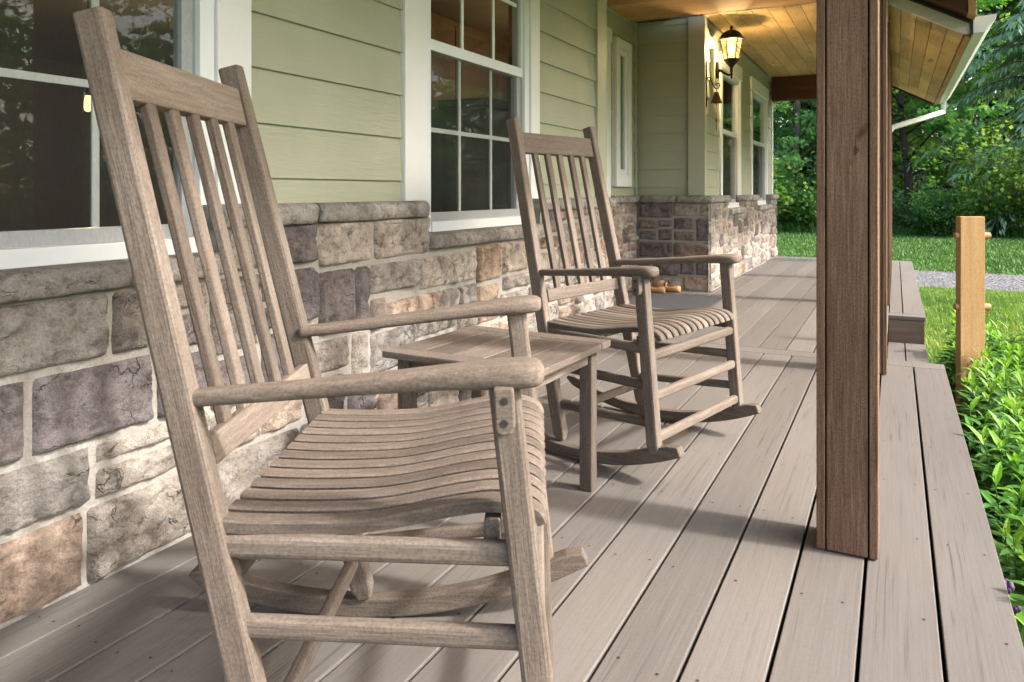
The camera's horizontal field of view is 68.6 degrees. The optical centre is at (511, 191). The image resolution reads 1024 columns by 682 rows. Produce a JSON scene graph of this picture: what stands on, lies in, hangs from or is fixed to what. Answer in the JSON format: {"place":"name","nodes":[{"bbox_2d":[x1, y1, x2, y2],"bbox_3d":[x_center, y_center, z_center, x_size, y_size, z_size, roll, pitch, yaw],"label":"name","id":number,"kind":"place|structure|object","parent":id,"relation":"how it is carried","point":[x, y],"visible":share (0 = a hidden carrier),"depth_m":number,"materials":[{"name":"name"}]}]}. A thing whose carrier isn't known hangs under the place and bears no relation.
{"place":"outdoors","nodes":[
{"label":"outdoors","id":0,"kind":"place"},
{"bbox_2d":[0,0,778,628],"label":"house","id":1,"kind":"structure","parent":0,"point":[90,486],"depth_m":2.70,"materials":[{"name":"stone"}]},
{"bbox_2d":[83,0,90,111],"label":"pendant lamp","id":2,"kind":"object","parent":1,"relation":"hanging from","point":[87,100],"visible":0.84,"depth_m":5.20,"materials":[{"name":"white metal"}]},
{"bbox_2d":[0,0,250,269],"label":"window","id":3,"kind":"structure","parent":1,"relation":"in","point":[209,36],"depth_m":2.02,"materials":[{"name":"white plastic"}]},
{"bbox_2d":[400,0,539,231],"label":"window","id":4,"kind":"structure","parent":1,"relation":"in","point":[418,45],"depth_m":3.29,"materials":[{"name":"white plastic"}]},
{"bbox_2d":[607,27,611,196],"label":"trim","id":5,"kind":"structure","parent":1,"relation":"in","point":[609,31],"depth_m":6.19,"materials":[{"name":"wood"}]},
{"bbox_2d":[706,61,722,129],"bbox_3d":[1.792,-0.854,6.652,0.152,0.620,0.108,0,0,52],"label":"dinner bell","id":6,"kind":"object","parent":1,"relation":"hanging from","point":[716,98],"visible":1,"depth_m":6.63,"materials":[{"name":"black metal"}]},
{"bbox_2d":[709,26,745,84],"bbox_3d":[1.979,-1.256,6.883,0.306,0.524,0.243,0,0,27],"label":"wall lantern","id":7,"kind":"object","parent":1,"relation":"attached to","point":[731,36],"depth_m":6.86,"materials":[{"name":"black metal"}]},
{"bbox_2d":[718,51,741,207],"bbox_3d":[2.230,-0.593,7.754,0.093,1.522,1.110,0,0,27],"label":"window","id":8,"kind":"structure","parent":1,"relation":"in","point":[736,81],"depth_m":8.11,"materials":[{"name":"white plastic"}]},
{"bbox_2d":[750,76,768,204],"bbox_3d":[3.062,-0.593,9.384,0.093,1.522,1.290,0,0,27],"label":"window","id":9,"kind":"structure","parent":1,"relation":"in","point":[759,93],"depth_m":9.80,"materials":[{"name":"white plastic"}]},
{"bbox_2d":[607,0,996,131],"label":"porch roof","id":10,"kind":"structure","parent":1,"relation":"attached to","point":[935,45],"depth_m":6.74,"materials":[{"name":"brown wood"}]},
{"bbox_2d":[437,97,507,211],"bbox_3d":[-0.200,0.081,6.653,0.495,1.710,0.930,0,0,27],"label":"dark hutch","id":11,"kind":"object","parent":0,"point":[474,164],"visible":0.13,"depth_m":6.29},
{"bbox_2d":[775,10,1018,185],"label":"sky","id":12,"kind":"structure","parent":0,"point":[980,10],"materials":[{"name":"white"}]},
{"bbox_2d":[776,231,1023,274],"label":"lawn grass","id":13,"kind":"structure","parent":0,"point":[908,245],"depth_m":16.81,"materials":[{"name":"green plant"}]},
{"bbox_2d":[776,201,1023,362],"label":"ground","id":14,"kind":"structure","parent":0,"point":[940,345],"depth_m":9.66,"materials":[{"name":"green plant"}]},
{"bbox_2d":[773,150,814,213],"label":"shrub","id":15,"kind":"object","parent":14,"relation":"on","point":[783,189],"visible":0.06,"depth_m":24.85,"materials":[{"name":"green plant"}]},
{"bbox_2d":[773,151,815,229],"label":"shrub","id":16,"kind":"object","parent":14,"relation":"on","point":[789,198],"visible":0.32,"depth_m":24.34,"materials":[{"name":"green plant"}]},
{"bbox_2d":[776,181,815,229],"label":"shrub","id":17,"kind":"object","parent":14,"relation":"on","point":[790,219],"visible":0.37,"depth_m":24.54,"materials":[{"name":"green plant"}]},
{"bbox_2d":[793,187,815,225],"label":"shrub","id":18,"kind":"object","parent":14,"relation":"on","point":[808,203],"visible":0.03,"depth_m":24.49,"materials":[{"name":"green plant"}]},
{"bbox_2d":[767,265,946,681],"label":"deck joists","id":19,"kind":"object","parent":14,"relation":"on","point":[862,614],"visible":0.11,"depth_m":1.79,"materials":[{"name":"brown wood"}]},
{"bbox_2d":[0,256,1023,681],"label":"deck","id":20,"kind":"structure","parent":19,"relation":"on","point":[692,554],"depth_m":1.74,"materials":[{"name":"grey wood"}]},
{"bbox_2d":[73,6,587,681],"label":"rocking chair","id":21,"kind":"object","parent":20,"relation":"on","point":[329,484],"visible":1,"depth_m":1.11,"materials":[{"name":"brown wood"}]},
{"bbox_2d":[382,325,610,491],"bbox_3d":[-0.033,0.664,2.172,0.494,0.442,0.464,0,0,30],"label":"side table","id":22,"kind":"object","parent":20,"relation":"on","point":[558,355],"visible":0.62,"depth_m":2.20,"materials":[{"name":"brown wood"}]},
{"bbox_2d":[506,117,761,464],"bbox_3d":[0.390,0.313,2.715,0.833,1.146,0.682,2,1,40],"label":"rocking chair","id":23,"kind":"object","parent":20,"relation":"on","point":[646,348],"visible":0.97,"depth_m":2.69,"materials":[{"name":"brown wood"}]},
{"bbox_2d":[650,280,664,292],"bbox_3d":[1.209,0.828,6.608,0.275,0.111,0.102,0,0,23],"label":"wooden clog","id":24,"kind":"object","parent":20,"relation":"on","point":[656,289],"visible":0.59,"depth_m":6.55,"materials":[{"name":"brown wood"}]},
{"bbox_2d":[653,279,680,291],"bbox_3d":[1.360,0.828,6.673,0.275,0.111,0.102,0,0,30],"label":"wooden clog","id":25,"kind":"object","parent":20,"relation":"on","point":[670,287],"visible":0.75,"depth_m":6.63,"materials":[{"name":"wood"}]},
{"bbox_2d":[613,293,721,308],"bbox_3d":[1.153,0.877,5.822,0.740,0.014,1.180,0,0,27],"label":"door mat","id":26,"kind":"object","parent":20,"relation":"on","point":[667,301],"depth_m":5.95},
{"bbox_2d":[816,0,878,559],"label":"porch post","id":27,"kind":"object","parent":20,"relation":"on","point":[847,276],"visible":1,"depth_m":1.83,"materials":[{"name":"brown wood"}]},
{"bbox_2d":[879,0,886,373],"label":"porch post","id":28,"kind":"object","parent":20,"relation":"on","point":[882,186],"visible":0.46,"depth_m":3.63,"materials":[{"name":"brown wood"}]},
{"bbox_2d":[887,16,889,304],"bbox_3d":[2.907,-0.243,5.926,0.138,2.251,0.136,0,0,27],"label":"porch post","id":29,"kind":"object","parent":20,"relation":"on","point":[888,163],"visible":0.22,"depth_m":5.84,"materials":[{"name":"brown wood"}]},
{"bbox_2d":[890,54,890,279],"bbox_3d":[3.734,-0.243,7.547,0.138,2.251,0.136,0,0,27],"label":"porch post","id":30,"kind":"object","parent":20,"relation":"on","point":[890,166],"visible":0.13,"depth_m":7.46,"materials":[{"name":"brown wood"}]},
{"bbox_2d":[891,80,891,262],"bbox_3d":[4.644,-0.243,9.329,0.138,2.251,0.136,0,0,27],"label":"porch post","id":31,"kind":"object","parent":20,"relation":"on","point":[891,171],"visible":0.13,"depth_m":9.24,"materials":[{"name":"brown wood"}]},
{"bbox_2d":[888,319,924,374],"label":"deck fascia","id":32,"kind":"structure","parent":20,"relation":"attached to","point":[907,331],"depth_m":5.34,"materials":[{"name":"brown wood"}]},
{"bbox_2d":[773,6,1023,217],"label":"woods","id":33,"kind":"object","parent":14,"relation":"on","point":[917,129],"depth_m":36.42,"materials":[{"name":"plant"}]},
{"bbox_2d":[776,222,1023,237],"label":"edge grass","id":34,"kind":"structure","parent":14,"relation":"on","point":[812,229],"depth_m":22.83,"materials":[{"name":"green plant"}]},
{"bbox_2d":[892,181,963,235],"bbox_3d":[12.562,0.535,23.071,2.586,1.812,2.592,0,0,-24],"label":"shrub","id":35,"kind":"object","parent":14,"relation":"on","point":[925,207],"visible":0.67,"depth_m":22.50,"materials":[{"name":"green plant"}]},
{"bbox_2d":[904,203,959,236],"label":"shrub","id":36,"kind":"object","parent":14,"relation":"on","point":[935,226],"visible":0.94,"depth_m":22.12,"materials":[{"name":"green plant"}]},
{"bbox_2d":[892,164,987,231],"bbox_3d":[13.352,0.246,23.306,3.312,2.318,2.837,0,0,-41],"label":"shrub","id":37,"kind":"object","parent":14,"relation":"on","point":[962,205],"visible":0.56,"depth_m":22.51,"materials":[{"name":"green plant"}]},
{"bbox_2d":[914,270,1023,291],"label":"gravel drive","id":38,"kind":"structure","parent":14,"relation":"on","point":[1007,282],"depth_m":11.25,"materials":[{"name":"grey gravel"}]},
{"bbox_2d":[942,192,1007,233],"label":"shrub","id":39,"kind":"object","parent":14,"relation":"on","point":[975,211],"visible":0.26,"depth_m":21.80,"materials":[{"name":"green plant"}]},
{"bbox_2d":[950,373,1010,536],"bbox_3d":[1.757,1.328,1.573,1.300,0.001,8.400,0,0,27],"label":"garden bed","id":40,"kind":"object","parent":14,"relation":"on","point":[967,442],"depth_m":3.90,"materials":[{"name":"soil"}]},
{"bbox_2d":[936,330,990,394],"bbox_3d":[2.915,1.081,4.816,0.398,0.520,0.349,0,0,43],"label":"leafy perennial","id":41,"kind":"object","parent":40,"relation":"on","point":[949,343],"visible":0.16,"depth_m":4.84,"materials":[{"name":"green plant"}]},
{"bbox_2d":[933,340,996,401],"bbox_3d":[2.830,1.091,4.627,0.441,0.499,0.387,0,0,9],"label":"leafy perennial","id":42,"kind":"object","parent":40,"relation":"on","point":[953,376],"visible":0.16,"depth_m":4.66,"materials":[{"name":"green plant"}]},
{"bbox_2d":[936,310,995,387],"bbox_3d":[2.963,1.060,4.913,0.396,0.565,0.452,0,0,42],"label":"leafy perennial","id":43,"kind":"object","parent":40,"relation":"on","point":[947,333],"visible":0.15,"depth_m":4.96,"materials":[{"name":"green plant"}]},
{"bbox_2d":[946,347,989,402],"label":"leafy perennial","id":44,"kind":"object","parent":40,"relation":"on","point":[988,356],"visible":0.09,"depth_m":4.53,"materials":[{"name":"green plant"}]},
{"bbox_2d":[953,216,990,428],"bbox_3d":[2.585,0.738,4.221,0.196,1.197,0.050,0,0,1],"label":"cedar peg post","id":45,"kind":"object","parent":40,"relation":"on","point":[970,236],"visible":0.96,"depth_m":4.20,"materials":[{"name":"brown wood"}]},
{"bbox_2d":[954,347,1014,428],"bbox_3d":[2.584,1.101,4.106,0.410,0.494,0.365,0,0,-30],"label":"leafy perennial","id":46,"kind":"object","parent":40,"relation":"on","point":[982,364],"visible":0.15,"depth_m":4.12,"materials":[{"name":"green plant"}]},
{"bbox_2d":[951,357,1020,438],"bbox_3d":[2.458,1.102,3.867,0.362,0.491,0.406,0,0,-33],"label":"leafy perennial","id":47,"kind":"object","parent":40,"relation":"on","point":[975,383],"visible":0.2,"depth_m":3.91,"materials":[{"name":"green plant"}]},
{"bbox_2d":[955,366,1023,467],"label":"leafy perennial","id":48,"kind":"object","parent":40,"relation":"on","point":[992,385],"visible":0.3,"depth_m":3.48,"materials":[{"name":"green plant"}]},
{"bbox_2d":[960,376,1021,454],"bbox_3d":[2.302,1.121,3.614,0.378,0.451,0.337,0,0,-3],"label":"leafy perennial","id":49,"kind":"object","parent":40,"relation":"on","point":[986,396],"visible":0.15,"depth_m":3.60,"materials":[{"name":"green plant"}]},
{"bbox_2d":[958,396,1023,497],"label":"leafy perennial","id":50,"kind":"object","parent":40,"relation":"on","point":[970,420],"visible":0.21,"depth_m":3.12,"materials":[{"name":"green plant"}]},
{"bbox_2d":[964,409,1023,547],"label":"leafy perennial","id":51,"kind":"object","parent":40,"relation":"on","point":[997,457],"visible":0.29,"depth_m":2.72,"materials":[{"name":"green plant"}]},
{"bbox_2d":[964,355,1023,454],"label":"leafy perennial","id":52,"kind":"object","parent":40,"relation":"on","point":[994,375],"visible":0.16,"depth_m":3.72,"materials":[{"name":"green plant"}]},
{"bbox_2d":[966,391,1023,506],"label":"leafy perennial","id":53,"kind":"object","parent":40,"relation":"on","point":[1013,410],"visible":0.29,"depth_m":2.94,"materials":[{"name":"green plant"}]},
{"bbox_2d":[985,321,1014,363],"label":"leafy perennial","id":54,"kind":"object","parent":40,"relation":"on","point":[995,338],"visible":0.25,"depth_m":4.73,"materials":[{"name":"green plant"}]},
{"bbox_2d":[976,396,1023,481],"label":"leafy perennial","id":55,"kind":"object","parent":40,"relation":"on","point":[992,421],"visible":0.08,"depth_m":3.27,"materials":[{"name":"green plant"}]},
{"bbox_2d":[978,418,1023,542],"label":"leafy perennial","id":56,"kind":"object","parent":40,"relation":"on","point":[1015,459],"visible":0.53,"depth_m":2.61,"materials":[{"name":"green plant"}]},
{"bbox_2d":[979,461,1023,575],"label":"leafy perennial","id":57,"kind":"object","parent":40,"relation":"on","point":[996,478],"visible":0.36,"depth_m":2.34,"materials":[{"name":"green plant"}]},
{"bbox_2d":[985,319,1023,369],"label":"leafy perennial","id":58,"kind":"object","parent":40,"relation":"on","point":[1008,333],"visible":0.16,"depth_m":4.86,"materials":[{"name":"green plant"}]},
{"bbox_2d":[987,343,1022,368],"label":"leafy perennial","id":59,"kind":"object","parent":40,"relation":"on","point":[1003,347],"visible":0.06,"depth_m":4.52,"materials":[{"name":"green plant"}]},
{"bbox_2d":[987,348,1023,403],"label":"leafy perennial","id":60,"kind":"object","parent":40,"relation":"on","point":[1021,354],"visible":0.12,"depth_m":4.22,"materials":[{"name":"green plant"}]},
{"bbox_2d":[988,474,1023,547],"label":"leafy perennial","id":61,"kind":"object","parent":40,"relation":"on","point":[1015,499],"visible":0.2,"depth_m":2.42,"materials":[{"name":"green plant"}]},
{"bbox_2d":[991,340,1023,380],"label":"leafy perennial","id":62,"kind":"object","parent":40,"relation":"on","point":[1009,347],"visible":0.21,"depth_m":4.33,"materials":[{"name":"green plant"}]},
{"bbox_2d":[991,513,1023,624],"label":"leafy perennial","id":63,"kind":"object","parent":40,"relation":"on","point":[1003,551],"visible":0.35,"depth_m":2.02,"materials":[{"name":"green plant"}]},
{"bbox_2d":[993,371,1023,408],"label":"leafy perennial","id":64,"kind":"object","parent":40,"relation":"on","point":[1015,380],"visible":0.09,"depth_m":3.70,"materials":[{"name":"green plant"}]},
{"bbox_2d":[996,355,1023,386],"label":"leafy perennial","id":65,"kind":"object","parent":40,"relation":"on","point":[1019,366],"visible":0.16,"depth_m":4.01,"materials":[{"name":"green plant"}]},
{"bbox_2d":[997,514,1023,589],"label":"leafy perennial","id":66,"kind":"object","parent":40,"relation":"on","point":[1020,564],"visible":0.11,"depth_m":2.16,"materials":[{"name":"green plant"}]},
{"bbox_2d":[1001,329,1023,360],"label":"leafy perennial","id":67,"kind":"object","parent":40,"relation":"on","point":[1016,338],"visible":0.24,"depth_m":4.79,"materials":[{"name":"green plant"}]},
{"bbox_2d":[1004,578,1021,625],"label":"purple flower plant","id":68,"kind":"object","parent":40,"relation":"on","point":[1010,586],"visible":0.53,"depth_m":1.71,"materials":[{"name":"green plant"}]},
{"bbox_2d":[1005,579,1023,647],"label":"leafy perennial","id":69,"kind":"object","parent":40,"relation":"on","point":[1021,604],"visible":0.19,"depth_m":1.64,"materials":[{"name":"green plant"}]},
{"bbox_2d":[1005,391,1023,421],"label":"leafy perennial","id":70,"kind":"object","parent":40,"relation":"on","point":[1022,402],"visible":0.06,"depth_m":3.30,"materials":[{"name":"green plant"}]},
{"bbox_2d":[1009,590,1023,625],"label":"broadleaf plant","id":71,"kind":"object","parent":40,"relation":"on","point":[1020,615],"visible":0.03,"depth_m":1.80,"materials":[{"name":"green plant"}]},
{"bbox_2d":[1009,579,1023,631],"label":"leafy perennial","id":72,"kind":"object","parent":40,"relation":"on","point":[1017,596],"visible":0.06,"depth_m":1.85,"materials":[{"name":"green plant"}]},
{"bbox_2d":[939,118,1023,236],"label":"shrub","id":73,"kind":"object","parent":14,"relation":"on","point":[993,184],"visible":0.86,"depth_m":21.25,"materials":[{"name":"green plant"}]},
{"bbox_2d":[987,136,1023,219],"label":"shrub","id":74,"kind":"object","parent":14,"relation":"on","point":[1019,180],"visible":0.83,"depth_m":20.89,"materials":[{"name":"green plant"}]},
{"bbox_2d":[918,285,1023,371],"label":"lawn grass","id":75,"kind":"structure","parent":0,"point":[937,293],"depth_m":8.19,"materials":[{"name":"green plant"}]},
{"label":"forest floor","id":76,"kind":"structure","parent":0,"visible":0},
{"bbox_2d":[773,101,801,156],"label":"maple tree","id":77,"kind":"object","parent":76,"relation":"on","point":[782,139],"visible":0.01,"depth_m":32.08,"materials":[{"name":"green plant"}]},
{"bbox_2d":[769,75,815,195],"bbox_3d":[10.235,-4.456,26.409,4.668,11.611,5.697,0,0,2],"label":"alder tree","id":78,"kind":"object","parent":76,"relation":"on","point":[795,139],"visible":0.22,"depth_m":26.46,"materials":[{"name":"green plant"}]},
{"bbox_2d":[773,102,815,183],"bbox_3d":[8.770,-4.746,28.812,5.982,12.191,4.901,0,0,-25],"label":"alder tree","id":79,"kind":"object","parent":76,"relation":"on","point":[777,133],"visible":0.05,"depth_m":28.47,"materials":[{"name":"green plant"}]},
{"bbox_2d":[773,100,815,175],"bbox_3d":[10.998,-6.907,33.903,9.223,16.507,10.105,0,0,2],"label":"maple tree","id":80,"kind":"object","parent":76,"relation":"on","point":[804,105],"visible":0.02,"depth_m":32.03,"materials":[{"name":"green plant"}]},
{"bbox_2d":[773,101,900,206],"bbox_3d":[13.231,-7.346,33.482,9.362,19.087,9.436,0,0,1],"label":"cedar tree","id":81,"kind":"object","parent":76,"relation":"on","point":[812,163],"visible":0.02,"depth_m":32.26,"materials":[{"name":"green plant"}]},
{"bbox_2d":[800,103,918,161],"bbox_3d":[15.834,-5.484,33.851,8.360,13.656,7.630,0,0,5],"label":"maple tree","id":82,"kind":"object","parent":76,"relation":"on","point":[809,154],"depth_m":32.68,"materials":[{"name":"green plant"}]},
{"bbox_2d":[789,93,953,188],"bbox_3d":[12.690,-4.987,27.588,7.075,12.663,7.751,0,0,-2],"label":"maple tree","id":83,"kind":"object","parent":76,"relation":"on","point":[911,149],"visible":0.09,"depth_m":26.33,"materials":[{"name":"green plant"}]},
{"bbox_2d":[803,76,978,222],"bbox_3d":[15.631,-6.211,30.405,8.202,16.590,8.137,0,0,-38],"label":"cedar tree","id":84,"kind":"object","parent":76,"relation":"on","point":[922,178],"visible":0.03,"depth_m":28.69,"materials":[{"name":"green plant"}]},
{"bbox_2d":[782,179,1022,233],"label":"dry brush","id":85,"kind":"object","parent":76,"relation":"on","point":[912,225],"visible":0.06,"depth_m":23.15,"materials":[{"name":"green plant"}]},
{"bbox_2d":[892,0,1013,214],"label":"maple tree","id":86,"kind":"object","parent":76,"relation":"on","point":[931,127],"visible":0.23,"depth_m":24.64,"materials":[{"name":"green plant"}]},
{"bbox_2d":[892,1,1023,197],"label":"maple tree","id":87,"kind":"object","parent":76,"relation":"on","point":[961,88],"visible":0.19,"depth_m":26.54,"materials":[{"name":"green plant"}]},
{"bbox_2d":[907,0,1023,235],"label":"cedar tree","id":88,"kind":"object","parent":76,"relation":"on","point":[1015,79],"visible":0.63,"depth_m":22.69,"materials":[{"name":"green plant"}]},
{"bbox_2d":[915,0,1023,227],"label":"cedar tree","id":89,"kind":"object","parent":76,"relation":"on","point":[1002,9],"visible":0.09,"depth_m":30.01,"materials":[{"name":"green plant"}]},
{"bbox_2d":[936,8,1017,197],"bbox_3d":[19.477,-5.410,33.466,8.270,13.510,7.548,0,0,-25],"label":"maple tree","id":90,"kind":"object","parent":76,"relation":"on","point":[969,116],"visible":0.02,"depth_m":32.12,"materials":[{"name":"green plant"}]},
{"bbox_2d":[953,1,1021,148],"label":"alder tree","id":91,"kind":"object","parent":76,"relation":"on","point":[968,81],"visible":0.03,"depth_m":31.26,"materials":[{"name":"green plant"}]},
{"bbox_2d":[980,1,1023,148],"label":"maple tree","id":92,"kind":"object","parent":76,"relation":"on","point":[1012,7],"visible":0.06,"depth_m":29.69,"materials":[{"name":"green plant"}]},
{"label":"step riser","id":93,"kind":"structure","parent":0,"visible":0},
{"bbox_2d":[887,342,928,362],"bbox_3d":[2.458,1.089,4.656,0.235,0.025,1.528,0,0,27],"label":"step tread","id":94,"kind":"object","parent":93,"relation":"on","point":[914,352],"visible":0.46,"depth_m":5.03,"materials":[{"name":"grey wood"}]}
]}

